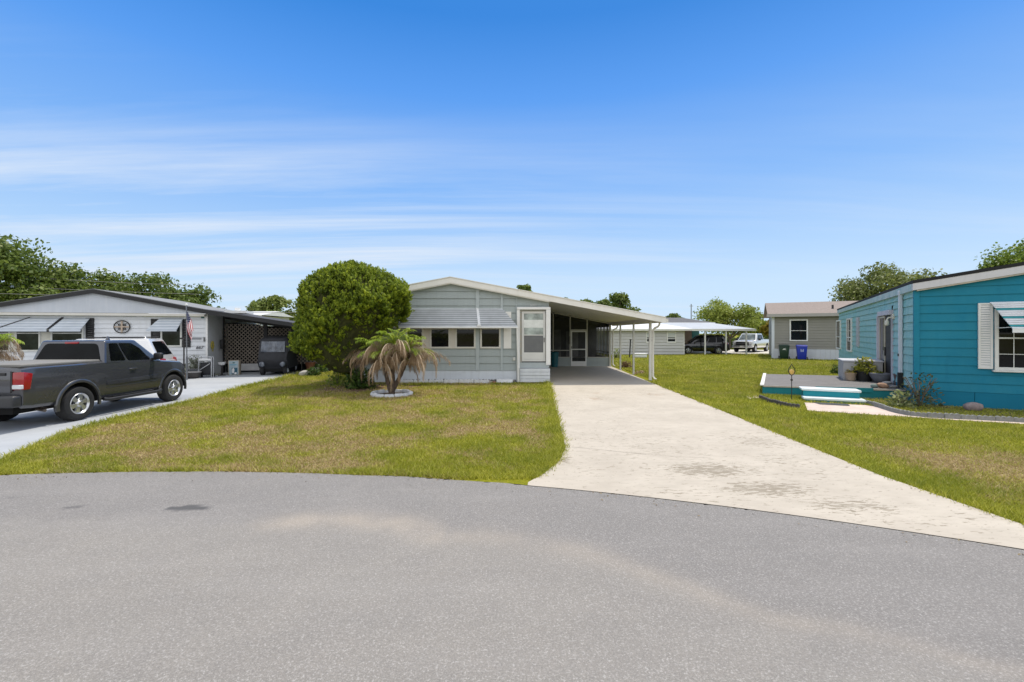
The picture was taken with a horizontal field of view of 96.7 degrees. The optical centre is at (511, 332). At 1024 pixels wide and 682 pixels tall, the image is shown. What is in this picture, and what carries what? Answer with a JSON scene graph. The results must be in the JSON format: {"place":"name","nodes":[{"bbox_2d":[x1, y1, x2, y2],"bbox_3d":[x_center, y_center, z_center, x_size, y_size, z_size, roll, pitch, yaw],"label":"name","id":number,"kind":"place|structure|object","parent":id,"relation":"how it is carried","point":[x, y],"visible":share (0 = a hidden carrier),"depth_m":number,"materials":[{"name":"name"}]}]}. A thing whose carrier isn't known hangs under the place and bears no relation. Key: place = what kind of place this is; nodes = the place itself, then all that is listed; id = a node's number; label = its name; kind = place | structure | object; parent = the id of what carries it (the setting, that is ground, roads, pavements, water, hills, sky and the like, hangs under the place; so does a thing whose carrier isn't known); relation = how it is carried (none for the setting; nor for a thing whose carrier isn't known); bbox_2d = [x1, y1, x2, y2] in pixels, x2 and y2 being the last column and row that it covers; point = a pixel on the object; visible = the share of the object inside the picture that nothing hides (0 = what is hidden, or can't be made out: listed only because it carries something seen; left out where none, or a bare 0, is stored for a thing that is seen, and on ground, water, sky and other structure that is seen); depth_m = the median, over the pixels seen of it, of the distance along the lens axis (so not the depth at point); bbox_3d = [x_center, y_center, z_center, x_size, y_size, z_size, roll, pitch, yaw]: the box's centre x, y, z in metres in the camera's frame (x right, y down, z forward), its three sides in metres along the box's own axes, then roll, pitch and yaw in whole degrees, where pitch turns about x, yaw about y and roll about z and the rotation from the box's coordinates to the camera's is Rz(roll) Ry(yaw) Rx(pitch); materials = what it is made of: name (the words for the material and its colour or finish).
{"place":"outdoors","nodes":[
{"label":"outdoors","id":0,"kind":"place"},
{"bbox_2d":[8,286,179,293],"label":"overhead wire","id":1,"kind":"object","parent":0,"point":[114,291],"visible":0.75,"depth_m":45.97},
{"bbox_2d":[30,277,171,284],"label":"overhead wire","id":2,"kind":"object","parent":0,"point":[114,282],"visible":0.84,"depth_m":46.89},
{"bbox_2d":[0,371,298,457],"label":"neighbour driveway","id":3,"kind":"structure","parent":0,"point":[20,430],"depth_m":11.49,"materials":[{"name":"grey concrete"}]},
{"bbox_2d":[0,333,24,360],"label":"palm","id":4,"kind":"object","parent":3,"relation":"on","point":[9,339],"visible":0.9,"depth_m":12.45,"materials":[{"name":"green plant"}]},
{"bbox_2d":[0,336,186,420],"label":"pickup truck","id":5,"kind":"object","parent":3,"relation":"on","point":[70,380],"visible":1,"depth_m":10.84,"materials":[{"name":"paint"}]},
{"bbox_2d":[76,337,176,360],"bbox_3d":[-14.693,1.065,16.066,4.580,1.850,2.160,0,0,-20],"label":"suv","id":6,"kind":"object","parent":3,"relation":"on","point":[152,345],"visible":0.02,"depth_m":16.34,"materials":[{"name":"white paint"}]},
{"bbox_2d":[180,338,185,367],"bbox_3d":[-13.970,1.105,19.350,0.300,1.790,0.060,0,0,0],"label":"plant hook","id":7,"kind":"object","parent":3,"relation":"on","point":[183,351],"visible":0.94,"depth_m":19.32,"materials":[{"name":"metal"}]},
{"bbox_2d":[185,304,192,379],"bbox_3d":[-13.585,0.385,19.191,0.424,3.230,0.169,0,0,13],"label":"flagpole","id":8,"kind":"object","parent":3,"relation":"on","point":[189,327],"visible":0.98,"depth_m":19.18,"materials":[{"name":"metal"}]},
{"bbox_2d":[185,371,201,378],"bbox_3d":[-13.950,1.847,19.885,0.670,0.285,0.670,0,0,0],"label":"bowl planter","id":9,"kind":"object","parent":3,"relation":"on","point":[193,374],"visible":0.79,"depth_m":19.71,"materials":[{"name":"grey concrete"}]},
{"bbox_2d":[185,355,203,369],"bbox_3d":[-14.207,1.326,20.396,0.840,0.745,0.888,0,0,30],"label":"potted plant","id":10,"kind":"object","parent":9,"relation":"in","point":[194,365],"visible":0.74,"depth_m":20.26,"materials":[{"name":"green plant"}]},
{"bbox_2d":[198,356,214,376],"bbox_3d":[-13.669,1.531,20.356,0.579,0.921,0.450,0,0,-13],"label":"folding cart","id":11,"kind":"object","parent":3,"relation":"on","point":[205,368],"visible":0.92,"depth_m":20.25,"materials":[{"name":"metal"}]},
{"bbox_2d":[218,362,225,375],"bbox_3d":[-13.498,1.679,21.170,0.320,0.620,0.320,0,0,-13],"label":"pedestal fan","id":12,"kind":"object","parent":3,"relation":"on","point":[221,364],"visible":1,"depth_m":21.13,"materials":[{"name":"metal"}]},
{"bbox_2d":[228,360,240,374],"bbox_3d":[-13.117,1.649,21.522,0.460,0.680,0.304,0,0,-13],"label":"carton","id":13,"kind":"object","parent":3,"relation":"on","point":[234,367],"visible":1,"depth_m":21.40,"materials":[{"name":"white cardboard"}]},
{"bbox_2d":[257,337,297,374],"bbox_3d":[-11.427,1.108,22.348,1.320,1.760,2.560,0,0,-13],"label":"golf cart","id":14,"kind":"object","parent":3,"relation":"on","point":[275,354],"visible":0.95,"depth_m":21.32,"materials":[{"name":"black plastic"}]},
{"bbox_2d":[261,341,284,351],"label":"front window","id":15,"kind":"structure","parent":14,"relation":"in","point":[266,346],"depth_m":21.30,"materials":[{"name":"grey glass"}]},
{"bbox_2d":[305,362,315,369],"bbox_3d":[-10.500,1.770,23.700,0.560,0.460,0.551,0,0,0],"label":"terracotta pot","id":16,"kind":"object","parent":3,"relation":"on","point":[309,364],"visible":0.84,"depth_m":23.50,"materials":[{"name":"ceramic"}]},
{"bbox_2d":[144,311,291,325],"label":"house","id":17,"kind":"structure","parent":0,"point":[278,315],"depth_m":41.86,"materials":[{"name":"metal"}]},
{"bbox_2d":[403,379,514,381],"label":"gravel","id":18,"kind":"structure","parent":0,"point":[458,379],"depth_m":18.38,"materials":[{"name":"gravel"}]},
{"bbox_2d":[0,471,1023,681],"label":"road","id":19,"kind":"structure","parent":0,"point":[218,576],"depth_m":3.56,"materials":[{"name":"grey asphalt"}]},
{"bbox_2d":[0,334,1023,524],"bbox_3d":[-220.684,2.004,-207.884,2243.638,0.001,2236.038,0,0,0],"label":"ground","id":20,"kind":"structure","parent":0,"point":[524,481],"depth_m":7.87,"materials":[{"name":"green plant"}]},
{"bbox_2d":[0,234,101,315],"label":"oak tree","id":21,"kind":"object","parent":20,"relation":"on","point":[16,272],"visible":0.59,"depth_m":42.56,"materials":[{"name":"green plant"}]},
{"bbox_2d":[10,259,110,315],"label":"oak tree","id":22,"kind":"object","parent":20,"relation":"on","point":[72,276],"visible":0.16,"depth_m":46.51,"materials":[{"name":"green plant"}]},
{"bbox_2d":[66,267,154,316],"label":"oak tree","id":23,"kind":"object","parent":20,"relation":"on","point":[108,279],"visible":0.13,"depth_m":49.57,"materials":[{"name":"green plant"}]},
{"bbox_2d":[115,271,189,316],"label":"oak tree","id":24,"kind":"object","parent":20,"relation":"on","point":[152,282],"visible":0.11,"depth_m":51.74,"materials":[{"name":"green plant"}]},
{"bbox_2d":[0,289,330,375],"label":"house","id":25,"kind":"structure","parent":20,"relation":"on","point":[81,314],"depth_m":20.17,"materials":[{"name":"white metal"}]},
{"bbox_2d":[0,324,10,351],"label":"window","id":26,"kind":"structure","parent":25,"relation":"in","point":[1,333],"depth_m":19.16,"materials":[{"name":"green glass"}]},
{"bbox_2d":[15,332,40,351],"bbox_3d":[-20.568,0.225,19.345,0.900,1.150,0.075,0,0,-13],"label":"window","id":27,"kind":"structure","parent":25,"relation":"in","point":[32,340],"depth_m":19.34,"materials":[{"name":"black glass"}]},
{"bbox_2d":[50,326,83,339],"bbox_3d":[-19.204,0.225,19.660,1.200,1.150,0.075,0,0,-13],"label":"window","id":28,"kind":"structure","parent":25,"relation":"in","point":[53,335],"depth_m":19.65,"materials":[{"name":"black glass"}]},
{"bbox_2d":[113,320,129,332],"bbox_3d":[-17.219,-0.260,20.085,0.644,0.584,0.044,0,0,-13],"label":"wall medallion","id":29,"kind":"object","parent":25,"relation":"attached to","point":[121,326],"depth_m":20.07,"materials":[{"name":"metal"}]},
{"bbox_2d":[160,324,181,346],"bbox_3d":[-15.375,0.120,20.544,0.840,1.040,0.075,0,0,-13],"label":"window","id":30,"kind":"structure","parent":25,"relation":"in","point":[171,338],"depth_m":20.54,"materials":[{"name":"black glass"}]},
{"bbox_2d":[220,340,224,348],"bbox_3d":[-14.096,0.560,22.161,0.120,0.440,0.320,0,0,-13],"label":"letterbox","id":31,"kind":"object","parent":25,"relation":"attached to","point":[222,344],"visible":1,"depth_m":22.02,"materials":[{"name":"metal"}]},
{"bbox_2d":[141,283,224,316],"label":"oak tree","id":32,"kind":"object","parent":20,"relation":"on","point":[196,295],"visible":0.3,"depth_m":51.62,"materials":[{"name":"green plant"}]},
{"bbox_2d":[245,295,295,320],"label":"shade tree","id":33,"kind":"object","parent":20,"relation":"on","point":[274,303],"visible":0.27,"depth_m":47.15,"materials":[{"name":"green plant"}]},
{"bbox_2d":[305,367,321,376],"bbox_3d":[-9.137,1.778,20.918,0.721,0.543,0.737,0,0,0],"label":"shrub","id":34,"kind":"object","parent":20,"relation":"on","point":[315,372],"visible":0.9,"depth_m":20.81,"materials":[{"name":"green plant"}]},
{"bbox_2d":[313,364,327,372],"bbox_3d":[-9.546,1.746,22.572,0.830,0.590,0.823,0,0,0],"label":"shrub","id":35,"kind":"object","parent":20,"relation":"on","point":[321,368],"visible":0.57,"depth_m":22.49,"materials":[{"name":"green plant"}]},
{"bbox_2d":[314,384,420,392],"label":"mulch","id":36,"kind":"object","parent":20,"relation":"on","point":[356,390],"visible":0.23,"depth_m":16.24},
{"bbox_2d":[325,371,346,385],"bbox_3d":[-6.622,1.546,17.196,0.846,1.042,0.748,0,0,-16],"label":"shrub","id":37,"kind":"object","parent":36,"relation":"on","point":[336,383],"visible":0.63,"depth_m":17.09,"materials":[{"name":"green plant"}]},
{"bbox_2d":[286,259,414,383],"bbox_3d":[-5.780,-0.237,16.553,4.507,4.905,3.643,0,0,0],"label":"cedar tree","id":38,"kind":"object","parent":36,"relation":"on","point":[340,307],"visible":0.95,"depth_m":15.53,"materials":[{"name":"green plant"}]},
{"bbox_2d":[343,367,375,389],"bbox_3d":[-5.440,1.628,16.305,1.203,0.837,1.170,0,0,0],"label":"shrub","id":39,"kind":"object","parent":36,"relation":"on","point":[360,385],"visible":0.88,"depth_m":16.12,"materials":[{"name":"green plant"}]},
{"bbox_2d":[444,379,458,382],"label":"edging block","id":40,"kind":"structure","parent":20,"relation":"on","point":[451,381],"depth_m":18.00,"materials":[{"name":"concrete"}]},
{"bbox_2d":[459,379,473,382],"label":"edging block","id":41,"kind":"structure","parent":20,"relation":"on","point":[466,380],"depth_m":17.97,"materials":[{"name":"concrete"}]},
{"bbox_2d":[497,379,512,382],"bbox_3d":[-0.290,1.916,18.031,0.658,0.168,0.294,0,0,0],"label":"splash block","id":42,"kind":"object","parent":20,"relation":"on","point":[505,380],"depth_m":17.92,"materials":[{"name":"concrete"}]},
{"bbox_2d":[362,276,667,381],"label":"house","id":43,"kind":"structure","parent":20,"relation":"on","point":[471,329],"depth_m":18.44,"materials":[{"name":"grey metal"}]},
{"bbox_2d":[406,328,423,347],"bbox_3d":[-3.940,-0.040,18.432,0.720,1.360,0.075,0,0,0],"label":"window","id":44,"kind":"structure","parent":43,"relation":"in","point":[419,332],"depth_m":18.42,"materials":[{"name":"plastic"}]},
{"bbox_2d":[430,328,449,348],"bbox_3d":[-2.915,-0.040,18.432,0.830,1.360,0.075,0,0,0],"label":"window","id":45,"kind":"structure","parent":43,"relation":"in","point":[439,337],"depth_m":18.42,"materials":[{"name":"plastic"}]},
{"bbox_2d":[455,328,475,348],"bbox_3d":[-1.885,-0.040,18.432,0.830,1.360,0.075,0,0,0],"label":"window","id":46,"kind":"structure","parent":43,"relation":"in","point":[465,338],"depth_m":18.42,"materials":[{"name":"plastic"}]},
{"bbox_2d":[480,328,500,348],"bbox_3d":[-0.873,-0.040,18.432,0.835,1.360,0.075,0,0,0],"label":"window","id":47,"kind":"structure","parent":43,"relation":"in","point":[490,338],"depth_m":18.42,"materials":[{"name":"plastic"}]},
{"bbox_2d":[522,311,544,360],"bbox_3d":[0.875,0.150,18.414,0.950,2.020,0.038,0,0,0],"label":"door","id":48,"kind":"structure","parent":43,"relation":"in","point":[533,322],"depth_m":18.40,"materials":[{"name":"white glass"}]},
{"bbox_2d":[520,362,548,367],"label":"step","id":49,"kind":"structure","parent":43,"relation":"in","point":[522,364],"depth_m":18.35,"materials":[{"name":"white concrete"}]},
{"bbox_2d":[571,331,586,365],"bbox_3d":[3.965,0.935,27.020,0.930,2.090,0.080,0,0,0],"label":"screen door","id":50,"kind":"structure","parent":43,"relation":"in","point":[578,338],"depth_m":27.04,"materials":[{"name":"white paint"}]},
{"bbox_2d":[516,283,532,291],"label":"shade tree","id":51,"kind":"object","parent":20,"relation":"on","point":[526,287],"visible":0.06,"depth_m":60.85,"materials":[{"name":"green plant"}]},
{"bbox_2d":[580,298,609,305],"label":"oak tree","id":52,"kind":"object","parent":20,"relation":"on","point":[606,302],"visible":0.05,"depth_m":54.94,"materials":[{"name":"green plant"}]},
{"bbox_2d":[611,348,619,357],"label":"weed","id":53,"kind":"object","parent":20,"relation":"on","point":[617,354],"visible":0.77,"depth_m":35.49,"materials":[{"name":"green plant"}]},
{"bbox_2d":[606,291,641,311],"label":"oak tree","id":54,"kind":"object","parent":20,"relation":"on","point":[619,300],"visible":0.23,"depth_m":57.08,"materials":[{"name":"green plant"}]},
{"bbox_2d":[621,361,632,367],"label":"shrub","id":55,"kind":"object","parent":20,"relation":"on","point":[624,364],"visible":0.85,"depth_m":25.76,"materials":[{"name":"brown plant"}]},
{"bbox_2d":[632,353,646,357],"bbox_3d":[10.101,1.815,36.000,1.100,0.370,0.660,0,0,0],"label":"utility box","id":56,"kind":"object","parent":20,"relation":"on","point":[642,355],"visible":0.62,"depth_m":35.70,"materials":[{"name":"white paint"}]},
{"bbox_2d":[665,313,682,317],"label":"pine tree","id":57,"kind":"object","parent":20,"relation":"on","point":[673,315],"visible":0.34,"depth_m":79.22,"materials":[{"name":"green plant"}]},
{"bbox_2d":[692,296,762,347],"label":"shade tree","id":58,"kind":"object","parent":20,"relation":"on","point":[716,312],"visible":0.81,"depth_m":56.26,"materials":[{"name":"green plant"}]},
{"bbox_2d":[738,311,768,337],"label":"shade tree","id":59,"kind":"object","parent":20,"relation":"on","point":[763,323],"visible":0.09,"depth_m":60.73,"materials":[{"name":"green plant"}]},
{"bbox_2d":[758,320,768,336],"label":"shade tree","id":60,"kind":"object","parent":20,"relation":"on","point":[765,329],"visible":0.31,"depth_m":55.91,"materials":[{"name":"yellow plant"}]},
{"bbox_2d":[778,344,789,358],"bbox_3d":[20.311,1.441,33.975,0.704,1.099,0.843,0,0,27],"label":"wheelie bin","id":61,"kind":"object","parent":20,"relation":"on","point":[783,351],"visible":0.97,"depth_m":33.72,"materials":[{"name":"green plastic"}]},
{"bbox_2d":[788,364,794,400],"bbox_3d":[8.245,1.483,13.415,0.219,1.134,0.070,0,0,0],"label":"garden stake","id":62,"kind":"object","parent":20,"relation":"on","point":[791,372],"visible":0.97,"depth_m":13.41,"materials":[{"name":"metal"}]},
{"bbox_2d":[787,403,799,407],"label":"edging block","id":63,"kind":"structure","parent":20,"relation":"on","point":[793,405],"depth_m":12.10,"materials":[{"name":"concrete"}]},
{"bbox_2d":[796,345,807,359],"bbox_3d":[21.180,1.441,33.275,0.704,1.099,0.843,0,0,27],"label":"wheelie bin","id":64,"kind":"object","parent":20,"relation":"on","point":[801,351],"visible":0.97,"depth_m":33.02,"materials":[{"name":"blue plastic"}]},
{"bbox_2d":[763,301,856,359],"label":"house","id":65,"kind":"structure","parent":20,"relation":"on","point":[811,326],"depth_m":34.27,"materials":[{"name":"beige"}]},
{"bbox_2d":[789,319,807,340],"bbox_3d":[21.564,-0.180,34.229,1.180,1.640,0.090,0,0,27],"label":"window","id":66,"kind":"structure","parent":65,"relation":"in","point":[798,329],"depth_m":34.22,"materials":[{"name":"glass"}]},
{"bbox_2d":[760,373,905,399],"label":"deck","id":67,"kind":"structure","parent":20,"relation":"on","point":[775,383],"depth_m":14.93,"materials":[{"name":"grey concrete"}]},
{"bbox_2d":[844,372,856,380],"bbox_3d":[12.016,1.559,16.150,0.370,0.280,0.366,0,0,0],"label":"plant pot","id":68,"kind":"object","parent":67,"relation":"on","point":[850,377],"visible":0.91,"depth_m":16.03,"materials":[{"name":"ceramic"}]},
{"bbox_2d":[837,358,883,380],"bbox_3d":[12.734,1.339,16.676,1.180,0.720,1.510,0,0,30],"label":"storage box","id":69,"kind":"object","parent":67,"relation":"on","point":[844,364],"visible":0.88,"depth_m":16.25,"materials":[{"name":"white plastic"}]},
{"bbox_2d":[855,371,872,380],"bbox_3d":[12.416,1.524,16.050,0.570,0.350,0.564,0,0,0],"label":"plant pot","id":70,"kind":"object","parent":67,"relation":"on","point":[862,376],"visible":0.77,"depth_m":15.87,"materials":[{"name":"plastic"}]},
{"bbox_2d":[852,356,876,373],"bbox_3d":[12.418,1.134,16.068,0.851,0.654,0.851,0,0,0],"label":"potted plant","id":71,"kind":"object","parent":70,"relation":"in","point":[862,368],"visible":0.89,"depth_m":15.89,"materials":[{"name":"green plant"}]},
{"bbox_2d":[869,372,889,382],"bbox_3d":[12.619,1.539,15.550,0.690,0.320,0.683,0,0,0],"label":"plant pot","id":72,"kind":"object","parent":67,"relation":"on","point":[878,377],"visible":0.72,"depth_m":15.37,"materials":[{"name":"stone"}]},
{"bbox_2d":[877,383,889,387],"bbox_3d":[11.377,1.630,13.960,0.357,0.194,0.255,0,0,0],"label":"stone","id":73,"kind":"object","parent":67,"relation":"on","point":[883,385],"visible":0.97,"depth_m":13.88,"materials":[{"name":"stone"}]},
{"bbox_2d":[799,386,866,403],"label":"deck steps","id":74,"kind":"structure","parent":20,"relation":"on","point":[844,395],"depth_m":13.17,"materials":[{"name":"white wood"}]},
{"bbox_2d":[829,366,837,373],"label":"weed","id":75,"kind":"object","parent":20,"relation":"on","point":[835,370],"visible":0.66,"depth_m":21.85,"materials":[{"name":"green plant"}]},
{"bbox_2d":[827,261,946,300],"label":"oak tree","id":76,"kind":"object","parent":20,"relation":"on","point":[852,290],"visible":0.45,"depth_m":49.28,"materials":[{"name":"green plant"}]},
{"bbox_2d":[836,262,1023,409],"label":"house","id":77,"kind":"structure","parent":20,"relation":"on","point":[959,336],"depth_m":12.31,"materials":[{"name":"teal paint"}]},
{"bbox_2d":[836,320,840,348],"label":"window","id":78,"kind":"structure","parent":77,"relation":"in","point":[838,323],"depth_m":27.55,"materials":[{"name":"white paint"}]},
{"bbox_2d":[846,318,852,351],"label":"window","id":79,"kind":"structure","parent":77,"relation":"in","point":[849,322],"depth_m":23.50,"materials":[{"name":"white paint"}]},
{"bbox_2d":[879,316,884,372],"bbox_3d":[13.263,0.550,16.288,0.045,2.260,0.888,0,0,30],"label":"sliding door","id":80,"kind":"structure","parent":77,"relation":"in","point":[881,319],"depth_m":16.26,"materials":[{"name":"glass"}]},
{"bbox_2d":[885,315,890,380],"bbox_3d":[12.833,0.550,15.497,0.030,2.260,0.903,0,0,30],"label":"screen door","id":81,"kind":"structure","parent":77,"relation":"in","point":[887,328],"depth_m":15.47,"materials":[{"name":"grey metal"}]},
{"bbox_2d":[992,309,1023,372],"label":"window","id":82,"kind":"structure","parent":77,"relation":"in","point":[1008,346],"depth_m":11.76,"materials":[{"name":"white glass"}]},
{"bbox_2d":[881,400,1023,416],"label":"planting bed","id":83,"kind":"object","parent":20,"relation":"on","point":[961,410],"visible":0.24,"depth_m":11.61,"materials":[{"name":"soil"}]},
{"bbox_2d":[884,389,918,408],"bbox_3d":[10.400,1.774,12.142,0.754,0.522,0.645,0,0,21],"label":"shrub","id":84,"kind":"object","parent":83,"relation":"on","point":[902,402],"visible":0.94,"depth_m":12.12,"materials":[{"name":"green plant"}]},
{"bbox_2d":[899,372,945,408],"bbox_3d":[10.937,1.537,12.217,1.009,0.974,1.004,0,0,0],"label":"shrub","id":85,"kind":"object","parent":83,"relation":"on","point":[918,395],"visible":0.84,"depth_m":12.13,"materials":[{"name":"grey plant"}]},
{"bbox_2d":[963,402,983,410],"bbox_3d":[11.721,1.887,11.571,0.429,0.254,0.286,0,0,0],"label":"stone","id":86,"kind":"object","parent":83,"relation":"on","point":[970,406],"visible":0.93,"depth_m":11.49,"materials":[{"name":"grey stone"}]},
{"bbox_2d":[944,413,960,418],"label":"edging block","id":87,"kind":"structure","parent":20,"relation":"on","point":[952,416],"depth_m":10.49,"materials":[{"name":"grey concrete"}]},
{"bbox_2d":[974,238,1023,269],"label":"shade tree","id":88,"kind":"object","parent":20,"relation":"on","point":[1007,257],"visible":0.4,"depth_m":30.63,"materials":[{"name":"green plant"}]},
{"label":"palm bed","id":89,"kind":"structure","parent":20,"relation":"on","visible":0},
{"bbox_2d":[342,328,450,393],"bbox_3d":[-3.692,0.955,14.672,3.447,2.225,2.301,0,0,0],"label":"palm","id":90,"kind":"object","parent":89,"relation":"on","point":[392,351],"visible":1,"depth_m":14.33,"materials":[{"name":"green plant"}]},
{"bbox_2d":[0,0,1023,333],"label":"sky","id":91,"kind":"structure","parent":0,"point":[671,156],"materials":[{"name":"blue"}]},
{"bbox_2d":[611,318,755,354],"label":"house","id":92,"kind":"structure","parent":0,"point":[673,336],"depth_m":40.99,"materials":[{"name":"grey"}]},
{"bbox_2d":[667,332,675,342],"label":"window","id":93,"kind":"structure","parent":92,"relation":"in","point":[667,332],"depth_m":40.95,"materials":[{"name":"white paint"}]},
{"bbox_2d":[685,350,768,353],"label":"driveway","id":94,"kind":"structure","parent":0,"point":[741,351],"depth_m":45.64,"materials":[{"name":"concrete"}]},
{"bbox_2d":[685,334,729,353],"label":"suv","id":95,"kind":"object","parent":94,"relation":"on","point":[715,343],"visible":0.71,"depth_m":42.07,"materials":[{"name":"black paint"}]},
{"bbox_2d":[732,334,768,351],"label":"pickup truck","id":96,"kind":"object","parent":94,"relation":"on","point":[755,342],"visible":0.94,"depth_m":46.63,"materials":[{"name":"white paint"}]},
{"bbox_2d":[528,366,1023,548],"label":"driveway","id":97,"kind":"structure","parent":0,"point":[633,435],"depth_m":6.71,"materials":[{"name":"concrete"}]},
{"bbox_2d":[551,352,558,366],"bbox_3d":[2.470,1.544,26.400,0.500,0.890,0.500,0,0,0],"label":"storage bin","id":98,"kind":"object","parent":97,"relation":"on","point":[554,359],"visible":0.91,"depth_m":26.22,"materials":[{"name":"teal plastic"}]},
{"bbox_2d":[805,403,1023,423],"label":"path","id":99,"kind":"structure","parent":0,"point":[865,409],"depth_m":11.75,"materials":[{"name":"white concrete"}]},
{"bbox_2d":[813,402,849,405],"bbox_3d":[8.861,1.978,12.620,0.813,0.011,0.369,0,0,23],"label":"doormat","id":100,"kind":"object","parent":99,"relation":"on","point":[840,404],"visible":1,"depth_m":12.54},
{"bbox_2d":[897,409,909,414],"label":"edging block","id":101,"kind":"structure","parent":99,"relation":"on","point":[901,411],"depth_m":11.04,"materials":[{"name":"grey concrete"}]},
{"bbox_2d":[910,411,926,416],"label":"edging block","id":102,"kind":"structure","parent":99,"relation":"on","point":[913,413],"depth_m":10.78,"materials":[{"name":"grey concrete"}]},
{"bbox_2d":[961,414,976,419],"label":"edging block","id":103,"kind":"structure","parent":99,"relation":"on","point":[972,417],"depth_m":10.40,"materials":[{"name":"grey concrete"}]},
{"bbox_2d":[977,415,994,420],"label":"edging block","id":104,"kind":"structure","parent":99,"relation":"on","point":[990,418],"depth_m":10.31,"materials":[{"name":"grey concrete"}]},
{"bbox_2d":[1014,417,1023,421],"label":"edging block","id":105,"kind":"structure","parent":99,"relation":"on","point":[1016,419],"depth_m":10.09,"materials":[{"name":"concrete"}]},
{"bbox_2d":[927,412,943,417],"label":"edging block","id":106,"kind":"structure","parent":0,"point":[935,415],"depth_m":10.60,"materials":[{"name":"grey concrete"}]},
{"bbox_2d":[995,416,1013,421],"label":"edging block","id":107,"kind":"structure","parent":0,"point":[1004,418],"depth_m":10.18,"materials":[{"name":"grey concrete"}]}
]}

